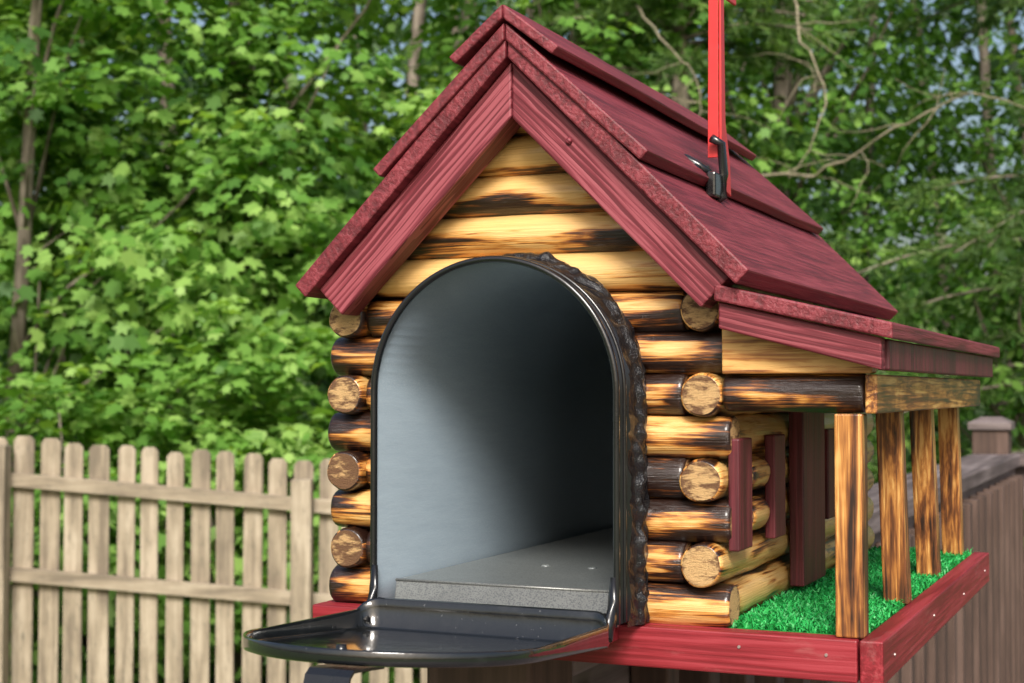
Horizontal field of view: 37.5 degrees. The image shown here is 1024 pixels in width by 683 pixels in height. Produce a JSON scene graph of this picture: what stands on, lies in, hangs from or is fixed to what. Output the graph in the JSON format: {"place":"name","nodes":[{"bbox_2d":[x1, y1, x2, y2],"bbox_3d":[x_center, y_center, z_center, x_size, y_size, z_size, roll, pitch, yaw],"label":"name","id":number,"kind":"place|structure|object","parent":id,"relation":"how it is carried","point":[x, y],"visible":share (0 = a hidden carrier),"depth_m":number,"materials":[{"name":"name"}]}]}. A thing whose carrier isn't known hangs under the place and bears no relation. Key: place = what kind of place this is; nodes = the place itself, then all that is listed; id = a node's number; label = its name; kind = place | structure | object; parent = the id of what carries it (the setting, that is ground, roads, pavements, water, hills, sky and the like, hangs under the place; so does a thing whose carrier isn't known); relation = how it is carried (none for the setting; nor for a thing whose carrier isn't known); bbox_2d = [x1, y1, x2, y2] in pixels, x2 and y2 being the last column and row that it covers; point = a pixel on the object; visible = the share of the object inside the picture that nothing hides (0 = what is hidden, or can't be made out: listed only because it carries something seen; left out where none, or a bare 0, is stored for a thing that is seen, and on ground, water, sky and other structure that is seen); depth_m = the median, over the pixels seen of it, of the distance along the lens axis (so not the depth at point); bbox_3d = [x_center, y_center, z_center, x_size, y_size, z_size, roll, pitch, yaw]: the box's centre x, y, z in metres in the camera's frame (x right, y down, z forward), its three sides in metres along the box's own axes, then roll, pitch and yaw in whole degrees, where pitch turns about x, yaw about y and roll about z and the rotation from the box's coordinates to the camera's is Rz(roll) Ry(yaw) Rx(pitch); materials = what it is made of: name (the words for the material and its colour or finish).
{"place":"outdoors","nodes":[
{"label":"outdoors","id":0,"kind":"place"},
{"bbox_2d":[0,278,1016,682],"bbox_3d":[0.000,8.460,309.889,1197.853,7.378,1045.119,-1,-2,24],"label":"grass ground","id":1,"kind":"structure","parent":0,"point":[980,412],"depth_m":37.08,"materials":[{"name":"green plant"}]},
{"bbox_2d":[0,363,62,673],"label":"shrub","id":2,"kind":"object","parent":1,"relation":"on","point":[5,373],"visible":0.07,"depth_m":9.48,"materials":[{"name":"green plant"}]},
{"bbox_2d":[0,0,163,474],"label":"maple tree","id":3,"kind":"object","parent":1,"relation":"on","point":[40,370],"visible":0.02,"depth_m":13.07,"materials":[{"name":"green plant"}]},
{"bbox_2d":[0,334,243,682],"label":"shrub","id":4,"kind":"object","parent":1,"relation":"on","point":[60,404],"visible":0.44,"depth_m":8.95,"materials":[{"name":"green plant"}]},
{"bbox_2d":[0,0,365,673],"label":"maple tree","id":5,"kind":"object","parent":1,"relation":"on","point":[48,71],"visible":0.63,"depth_m":10.37,"materials":[{"name":"green plant"}]},
{"bbox_2d":[0,436,426,682],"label":"picket fence","id":6,"kind":"object","parent":1,"relation":"on","point":[303,505],"visible":0.35,"depth_m":7.56,"materials":[{"name":"brown wood"}]},
{"bbox_2d":[0,0,444,650],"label":"maple tree","id":7,"kind":"object","parent":1,"relation":"on","point":[322,212],"visible":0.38,"depth_m":10.41,"materials":[{"name":"green plant"}]},
{"bbox_2d":[61,290,394,682],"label":"shrub","id":8,"kind":"object","parent":1,"relation":"on","point":[256,372],"visible":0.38,"depth_m":9.16,"materials":[{"name":"green plant"}]},
{"bbox_2d":[234,333,420,682],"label":"shrub","id":9,"kind":"object","parent":1,"relation":"on","point":[315,459],"visible":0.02,"depth_m":8.97,"materials":[{"name":"green plant"}]},
{"bbox_2d":[0,0,1023,534],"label":"distant woodland","id":10,"kind":"object","parent":1,"relation":"on","point":[422,12],"visible":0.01,"depth_m":21.97,"materials":[{"name":"green plant"}]},
{"bbox_2d":[297,0,843,429],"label":"maple tree","id":11,"kind":"object","parent":1,"relation":"on","point":[627,56],"visible":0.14,"depth_m":11.63,"materials":[{"name":"green plant"}]},
{"bbox_2d":[757,70,1023,211],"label":"bare tree branch","id":12,"kind":"object","parent":11,"relation":"attached to","point":[796,174],"visible":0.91,"depth_m":9.30,"materials":[{"name":"brown plant"}]},
{"bbox_2d":[529,0,937,476],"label":"pine tree","id":13,"kind":"object","parent":1,"relation":"on","point":[698,59],"visible":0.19,"depth_m":11.26,"materials":[{"name":"green plant"}]},
{"bbox_2d":[618,4,773,129],"bbox_3d":[1.070,-1.904,10.374,1.200,1.207,0.848,-2,-3,43],"label":"bare tree branch","id":14,"kind":"object","parent":13,"relation":"attached to","point":[657,33],"visible":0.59,"depth_m":10.38,"materials":[{"name":"brown plant"}]},
{"bbox_2d":[753,0,884,178],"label":"bare tree branch","id":15,"kind":"object","parent":13,"relation":"attached to","point":[799,28],"visible":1,"depth_m":9.95,"materials":[{"name":"brown plant"}]},
{"bbox_2d":[620,0,1023,455],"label":"beech tree","id":16,"kind":"object","parent":1,"relation":"on","point":[782,88],"visible":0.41,"depth_m":13.56,"materials":[{"name":"green plant"}]},
{"bbox_2d":[826,63,1023,483],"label":"beech tree","id":17,"kind":"object","parent":1,"relation":"on","point":[1017,360],"visible":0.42,"depth_m":12.79,"materials":[{"name":"green plant"}]},
{"bbox_2d":[835,0,1023,457],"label":"pine tree","id":18,"kind":"object","parent":1,"relation":"on","point":[1006,229],"visible":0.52,"depth_m":11.48,"materials":[{"name":"green plant"}]},
{"bbox_2d":[908,30,1023,372],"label":"beech tree","id":19,"kind":"object","parent":1,"relation":"on","point":[1005,53],"visible":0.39,"depth_m":15.76,"materials":[{"name":"green plant"}]},
{"bbox_2d":[0,0,1023,274],"label":"sky","id":20,"kind":"structure","parent":0,"point":[959,168],"materials":[{"name":"white"}]},
{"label":"wooden deck","id":21,"kind":"structure","parent":0,"visible":0},
{"bbox_2d":[427,417,1023,682],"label":"deck railing","id":22,"kind":"object","parent":21,"relation":"on","point":[978,637],"visible":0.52,"depth_m":3.49,"materials":[{"name":"brown wood"}]},
{"bbox_2d":[242,0,999,682],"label":"log cabin mailbox","id":23,"kind":"object","parent":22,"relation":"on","point":[612,352],"visible":1,"depth_m":1.12,"materials":[{"name":"red paint"}]},
{"bbox_2d":[242,597,608,667],"bbox_3d":[-0.065,0.191,0.959,0.194,0.028,0.224,-1,-2,24],"label":"mailbox door","id":24,"kind":"structure","parent":23,"relation":"in","point":[401,633],"depth_m":1.01,"materials":[{"name":"metal"}]},
{"bbox_2d":[789,412,824,586],"bbox_3d":[0.246,0.126,1.255,0.012,0.146,0.080,-1,-2,24],"label":"cabin door","id":25,"kind":"structure","parent":23,"relation":"in","point":[806,430],"depth_m":1.23,"materials":[{"name":"red paint"}]}
]}

